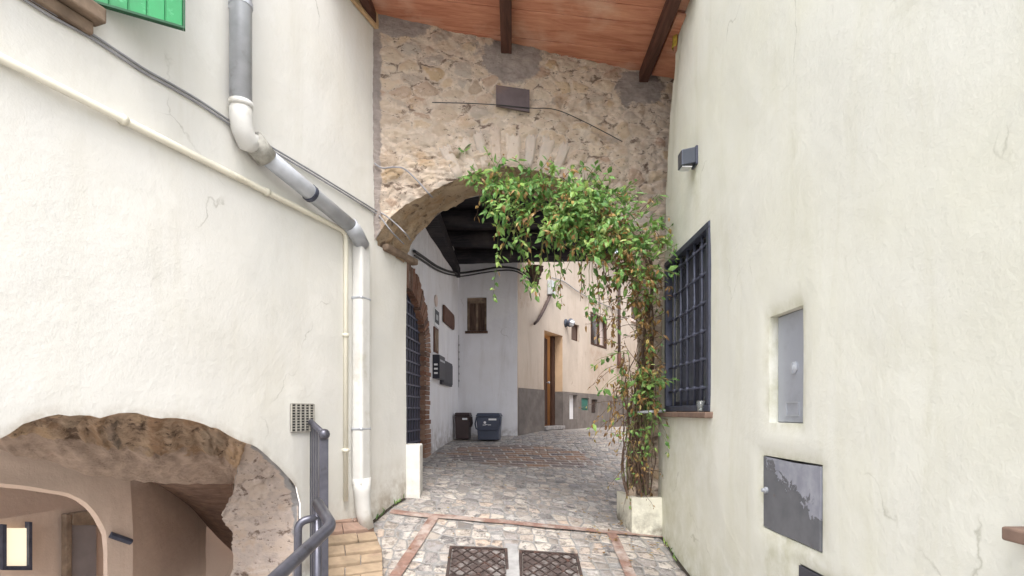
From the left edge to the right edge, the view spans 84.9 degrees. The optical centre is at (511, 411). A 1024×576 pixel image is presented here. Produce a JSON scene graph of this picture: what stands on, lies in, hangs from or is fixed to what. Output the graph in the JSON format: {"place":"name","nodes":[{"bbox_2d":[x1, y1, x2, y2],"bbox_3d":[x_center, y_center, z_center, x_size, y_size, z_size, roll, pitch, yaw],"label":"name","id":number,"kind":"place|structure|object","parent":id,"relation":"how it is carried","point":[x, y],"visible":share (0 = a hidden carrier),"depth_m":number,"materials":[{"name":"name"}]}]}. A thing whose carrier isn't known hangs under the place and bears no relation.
{"place":"outdoors","nodes":[
{"label":"outdoors","id":0,"kind":"place"},
{"bbox_2d":[295,486,300,518],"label":"ground","id":1,"kind":"structure","parent":0,"point":[299,504],"depth_m":17.97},
{"bbox_2d":[374,426,686,575],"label":"alley pavement","id":2,"kind":"structure","parent":0,"point":[531,467],"depth_m":5.50,"materials":[{"name":"stone"}]},
{"bbox_2d":[0,0,406,575],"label":"plastered house","id":3,"kind":"structure","parent":2,"relation":"on","point":[171,352],"depth_m":3.31,"materials":[{"name":"paint"}]},
{"bbox_2d":[0,522,31,569],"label":"lit window","id":4,"kind":"structure","parent":3,"relation":"in","point":[15,543],"depth_m":4.22,"materials":[{"name":"beige glass"}]},
{"bbox_2d":[72,525,95,575],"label":"door","id":5,"kind":"structure","parent":3,"relation":"in","point":[83,536],"depth_m":4.71,"materials":[{"name":"wood"}]},
{"bbox_2d":[28,0,184,35],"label":"window","id":6,"kind":"structure","parent":3,"relation":"in","point":[84,15],"depth_m":2.60,"materials":[{"name":"green wood"}]},
{"bbox_2d":[0,52,348,501],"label":"conduit","id":7,"kind":"object","parent":3,"relation":"attached to","point":[45,80],"visible":0.99,"depth_m":3.28,"materials":[{"name":"white plastic"}]},
{"bbox_2d":[23,0,403,243],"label":"cable","id":8,"kind":"object","parent":3,"relation":"attached to","point":[110,50],"visible":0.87,"depth_m":2.89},
{"bbox_2d":[31,0,410,240],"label":"cable","id":9,"kind":"object","parent":3,"relation":"attached to","point":[152,73],"visible":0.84,"depth_m":3.12,"materials":[{"name":"grey rubber"}]},
{"bbox_2d":[228,0,373,529],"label":"downpipe","id":10,"kind":"object","parent":3,"relation":"attached to","point":[257,147],"visible":1,"depth_m":4.22,"materials":[{"name":"metal"}]},
{"bbox_2d":[267,498,335,575],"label":"handrail","id":11,"kind":"object","parent":2,"relation":"on","point":[294,560],"visible":1,"depth_m":2.86,"materials":[{"name":"grey metal"}]},
{"bbox_2d":[308,419,329,575],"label":"railing","id":12,"kind":"object","parent":2,"relation":"on","point":[319,436],"visible":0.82,"depth_m":3.62,"materials":[{"name":"grey metal"}]},
{"bbox_2d":[328,518,382,575],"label":"brick ramp","id":13,"kind":"structure","parent":2,"relation":"on","point":[354,548],"depth_m":4.08,"materials":[{"name":"beige brick"}]},
{"bbox_2d":[373,498,405,523],"bbox_3d":[-1.109,0.877,4.972,0.060,0.146,0.606,0,0,19],"label":"dirt line","id":14,"kind":"object","parent":2,"relation":"on","point":[386,511],"visible":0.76,"depth_m":4.94,"materials":[{"name":"soil"}]},
{"bbox_2d":[389,517,437,575],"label":"paving band","id":15,"kind":"object","parent":2,"relation":"on","point":[411,552],"visible":1,"depth_m":4.41,"materials":[{"name":"ceramic"}]},
{"bbox_2d":[406,443,422,497],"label":"corner block","id":16,"kind":"structure","parent":2,"relation":"on","point":[414,470],"depth_m":5.32,"materials":[{"name":"paint"}]},
{"bbox_2d":[406,228,517,457],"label":"whitewashed house","id":17,"kind":"structure","parent":2,"relation":"on","point":[486,328],"depth_m":10.13,"materials":[{"name":"paint"}]},
{"bbox_2d":[433,326,438,353],"bbox_3d":[-1.086,-1.025,8.016,0.024,0.355,0.308,0,0,3],"label":"picture panel","id":18,"kind":"object","parent":17,"relation":"attached to","point":[435,340],"visible":1,"depth_m":7.93,"materials":[{"name":"wood"}]},
{"bbox_2d":[434,295,437,306],"bbox_3d":[-1.088,-1.597,8.041,0.020,0.170,0.170,0,0,3],"label":"round plaque","id":19,"kind":"object","parent":17,"relation":"attached to","point":[436,300],"visible":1,"depth_m":8.01,"materials":[{"name":"white ceramic"}]},
{"bbox_2d":[434,307,438,328],"bbox_3d":[-1.084,-1.354,8.064,0.023,0.254,0.336,0,0,3],"label":"framed notice","id":20,"kind":"object","parent":17,"relation":"attached to","point":[436,317],"visible":1,"depth_m":8.01,"materials":[{"name":"plastic"}]},
{"bbox_2d":[433,354,444,379],"bbox_3d":[-1.046,-0.637,8.024,0.105,0.333,0.449,0,0,3],"label":"mailbox","id":21,"kind":"object","parent":17,"relation":"attached to","point":[438,367],"visible":1,"depth_m":7.81,"materials":[{"name":"metal"}]},
{"bbox_2d":[440,361,452,386],"bbox_3d":[-1.028,-0.604,8.807,0.053,0.378,0.927,0,0,3],"label":"meter box","id":22,"kind":"object","parent":17,"relation":"attached to","point":[448,381],"visible":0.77,"depth_m":8.82,"materials":[{"name":"metal"}]},
{"bbox_2d":[443,362,452,384],"bbox_3d":[-1.007,-0.604,8.806,0.012,0.318,0.867,0,0,3],"label":"door","id":23,"kind":"structure","parent":22,"relation":"in","point":[448,368],"depth_m":8.82,"materials":[{"name":"metal"}]},
{"bbox_2d":[443,305,454,329],"bbox_3d":[-1.022,-1.522,9.104,0.030,0.260,0.990,0,0,3],"label":"wall plaque","id":24,"kind":"object","parent":17,"relation":"attached to","point":[448,318],"depth_m":8.96,"materials":[{"name":"wood"}]},
{"bbox_2d":[458,335,459,386],"bbox_3d":[-0.966,-0.925,10.187,0.020,0.950,0.030,0,0,3],"label":"clipped wire","id":25,"kind":"object","parent":17,"relation":"attached to","point":[458,361],"visible":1,"depth_m":10.18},
{"bbox_2d":[413,250,531,279],"bbox_3d":[-0.896,-2.227,8.582,1.179,0.699,3.842,0,0,24],"label":"cable","id":26,"kind":"object","parent":17,"relation":"attached to","point":[431,262],"visible":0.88,"depth_m":9.87,"materials":[{"name":"black rubber"}]},
{"bbox_2d":[413,254,537,288],"bbox_3d":[-0.848,-2.180,8.673,1.145,0.694,4.047,0,0,24],"label":"cable","id":27,"kind":"object","parent":17,"relation":"attached to","point":[422,260],"visible":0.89,"depth_m":9.87,"materials":[{"name":"black rubber"}]},
{"bbox_2d":[426,194,613,277],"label":"passage ceiling","id":28,"kind":"structure","parent":17,"relation":"attached to","point":[464,234],"depth_m":8.73,"materials":[{"name":"black wood"}]},
{"bbox_2d":[526,265,543,286],"bbox_3d":[0.398,-2.436,10.079,0.340,0.360,0.283,0,0,0],"label":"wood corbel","id":29,"kind":"object","parent":28,"relation":"attached to","point":[532,273],"visible":0.59,"depth_m":9.99,"materials":[{"name":"brown wood"}]},
{"bbox_2d":[454,413,472,438],"bbox_3d":[-0.825,0.236,9.619,0.287,0.450,0.253,0,0,6],"label":"waste bin","id":30,"kind":"object","parent":2,"relation":"on","point":[463,423],"visible":1,"depth_m":9.51,"materials":[{"name":"brown plastic"}]},
{"bbox_2d":[446,546,508,575],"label":"manhole cover","id":31,"kind":"object","parent":2,"relation":"on","point":[475,561],"visible":1,"depth_m":4.26,"materials":[{"name":"metal"}]},
{"bbox_2d":[474,413,502,439],"bbox_3d":[-0.390,0.242,9.498,0.445,0.450,0.436,0,0,5],"label":"waste bin","id":32,"kind":"object","parent":2,"relation":"on","point":[488,427],"visible":1,"depth_m":9.35,"materials":[{"name":"blue plastic"}]},
{"bbox_2d":[505,543,519,575],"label":"concrete seam","id":33,"kind":"object","parent":2,"relation":"on","point":[513,560],"visible":1,"depth_m":4.32,"materials":[{"name":"white concrete"}]},
{"bbox_2d":[372,14,673,496],"bbox_3d":[0.317,-1.060,5.294,3.245,4.821,0.643,0,0,-8],"label":"stone archway","id":34,"kind":"object","parent":2,"relation":"on","point":[418,134],"visible":0.5,"depth_m":4.97,"materials":[{"name":"beige stone"}]},
{"bbox_2d":[374,163,432,197],"bbox_3d":[-0.906,-2.000,4.818,0.529,0.250,0.161,0,0,-26],"label":"cable","id":35,"kind":"object","parent":34,"relation":"attached to","point":[423,187],"visible":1,"depth_m":4.80,"materials":[{"name":"grey rubber"}]},
{"bbox_2d":[350,0,689,81],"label":"timber roof","id":36,"kind":"structure","parent":34,"relation":"on","point":[633,34],"depth_m":4.67,"materials":[{"name":"wood"}]},
{"bbox_2d":[432,102,621,141],"bbox_3d":[0.158,-2.580,4.956,1.715,0.252,0.026,0,0,-9],"label":"cable","id":37,"kind":"object","parent":34,"relation":"attached to","point":[530,108],"visible":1,"depth_m":4.95,"materials":[{"name":"rubber"}]},
{"bbox_2d":[457,144,680,511],"bbox_3d":[0.458,-0.732,4.697,1.898,3.248,1.063,0,0,0],"label":"climbing plant","id":38,"kind":"object","parent":34,"relation":"attached to","point":[574,221],"visible":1,"depth_m":4.63,"materials":[{"name":"green plant"}]},
{"bbox_2d":[390,509,662,536],"bbox_3d":[0.142,0.990,4.977,2.437,0.255,0.102,0,0,-2],"label":"paving band","id":39,"kind":"object","parent":2,"relation":"on","point":[402,512],"visible":0.98,"depth_m":4.97,"materials":[{"name":"ceramic"}]},
{"bbox_2d":[376,495,676,560],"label":"weeds","id":40,"kind":"object","parent":2,"relation":"on","point":[399,500],"visible":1,"depth_m":4.83,"materials":[{"name":"green plant"}]},
{"bbox_2d":[409,446,665,575],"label":"fallen leaves","id":41,"kind":"object","parent":2,"relation":"on","point":[596,530],"visible":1,"depth_m":4.86,"materials":[{"name":"brown plant"}]},
{"bbox_2d":[519,549,582,575],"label":"manhole cover","id":42,"kind":"object","parent":2,"relation":"on","point":[541,563],"visible":0.99,"depth_m":4.29,"materials":[{"name":"metal"}]},
{"bbox_2d":[518,253,637,435],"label":"ochre house","id":43,"kind":"structure","parent":2,"relation":"on","point":[558,375],"depth_m":12.37,"materials":[{"name":"paint"}]},
{"bbox_2d":[533,295,551,324],"bbox_3d":[0.589,-2.010,10.943,0.081,0.750,0.913,0,0,24],"label":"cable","id":44,"kind":"object","parent":43,"relation":"attached to","point":[542,310],"visible":1,"depth_m":10.97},
{"bbox_2d":[544,338,549,424],"bbox_3d":[0.694,-0.645,11.649,0.112,1.830,0.412,0,0,21],"label":"door","id":45,"kind":"structure","parent":43,"relation":"in","point":[545,340],"depth_m":11.72,"materials":[{"name":"brown wood"}]},
{"bbox_2d":[547,280,555,294],"bbox_3d":[0.797,-2.515,11.338,0.104,0.290,0.190,0,0,28],"label":"junction box","id":46,"kind":"object","parent":43,"relation":"attached to","point":[549,289],"visible":0.73,"depth_m":11.26,"materials":[{"name":"plastic"}]},
{"bbox_2d":[564,318,574,326],"bbox_3d":[1.251,-1.926,12.089,0.220,0.185,0.195,0,0,28],"label":"wall lamp","id":47,"kind":"object","parent":43,"relation":"attached to","point":[570,322],"visible":1,"depth_m":12.04,"materials":[{"name":"metal"}]},
{"bbox_2d":[571,325,576,340],"bbox_3d":[1.376,-1.800,12.700,0.035,0.380,0.497,0,0,28],"label":"window","id":48,"kind":"structure","parent":43,"relation":"in","point":[573,329],"depth_m":12.79,"materials":[{"name":"brown wood"}]},
{"bbox_2d":[552,277,617,310],"bbox_3d":[1.863,-2.765,13.429,0.020,0.087,4.509,0,0,28],"label":"cable","id":49,"kind":"object","parent":43,"relation":"attached to","point":[579,292],"visible":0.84,"depth_m":12.71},
{"bbox_2d":[590,311,606,348],"bbox_3d":[2.141,-2.040,14.131,0.122,0.790,1.231,0,0,28],"label":"window","id":50,"kind":"structure","parent":43,"relation":"in","point":[595,342],"depth_m":14.12,"materials":[{"name":"brown wood"}]},
{"bbox_2d":[617,288,620,367],"bbox_3d":[2.956,-2.551,15.437,0.116,2.698,0.175,0,0,15],"label":"drainpipe","id":51,"kind":"object","parent":43,"relation":"attached to","point":[619,340],"visible":0.51,"depth_m":15.44,"materials":[{"name":"brown metal"}]},
{"bbox_2d":[631,307,635,323],"bbox_3d":[3.833,-3.100,17.296,0.200,0.800,1.398,0,0,28],"label":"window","id":52,"kind":"structure","parent":43,"relation":"in","point":[632,320],"depth_m":17.13,"materials":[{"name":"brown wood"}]},
{"bbox_2d":[607,533,635,575],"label":"paving band","id":53,"kind":"object","parent":2,"relation":"on","point":[625,563],"visible":1,"depth_m":4.51,"materials":[{"name":"ceramic"}]},
{"bbox_2d":[617,491,662,537],"bbox_3d":[1.210,0.976,5.235,0.380,0.417,0.430,0,0,0],"label":"planter","id":54,"kind":"object","parent":2,"relation":"on","point":[642,516],"visible":0.78,"depth_m":5.02,"materials":[{"name":"paint"}]},
{"bbox_2d":[660,537,689,575],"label":"dirt line","id":55,"kind":"object","parent":2,"relation":"on","point":[683,568],"visible":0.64,"depth_m":4.45,"materials":[{"name":"soil"}]},
{"bbox_2d":[658,0,1023,575],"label":"plastered house","id":56,"kind":"structure","parent":2,"relation":"on","point":[842,352],"depth_m":2.27,"materials":[{"name":"paint"}]},
{"bbox_2d":[637,410,665,413],"bbox_3d":[1.203,-0.003,4.830,0.236,0.038,0.026,0,0,15],"label":"metal rod","id":57,"kind":"object","parent":56,"relation":"attached to","point":[652,411],"visible":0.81,"depth_m":4.82,"materials":[{"name":"metal"}]},
{"bbox_2d":[658,221,712,417],"bbox_3d":[1.375,-0.634,4.361,0.160,1.352,1.201,0,0,0],"label":"window","id":58,"kind":"structure","parent":56,"relation":"in","point":[692,290],"depth_m":4.36,"materials":[{"name":"metal"}]},
{"bbox_2d":[678,145,697,170],"bbox_3d":[1.298,-1.859,4.110,0.135,0.152,0.110,0,0,0],"label":"wall lamp","id":59,"kind":"object","parent":56,"relation":"attached to","point":[687,159],"visible":0.86,"depth_m":4.06,"materials":[{"name":"metal"}]},
{"bbox_2d":[696,401,704,411],"bbox_3d":[1.325,-0.041,3.930,0.060,0.075,0.060,0,0,0],"label":"drinking glass","id":60,"kind":"object","parent":56,"relation":"on","point":[700,406],"visible":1,"depth_m":3.91,"materials":[{"name":"white"}]},
{"bbox_2d":[778,309,803,422],"bbox_3d":[1.395,-0.223,2.788,0.034,0.549,0.317,0,0,0],"label":"cupboard door","id":61,"kind":"structure","parent":56,"relation":"in","point":[790,326],"depth_m":2.81,"materials":[{"name":"grey paint"}]},
{"bbox_2d":[761,456,822,551],"bbox_3d":[1.347,0.427,2.737,0.042,0.379,0.557,0,0,0],"label":"cupboard door","id":62,"kind":"structure","parent":56,"relation":"in","point":[793,492],"depth_m":2.68,"materials":[{"name":"grey metal"}]},
{"bbox_2d":[799,565,820,575],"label":"cupboard door","id":63,"kind":"structure","parent":56,"relation":"in","point":[803,571],"depth_m":2.58,"materials":[{"name":"metal"}]}
]}

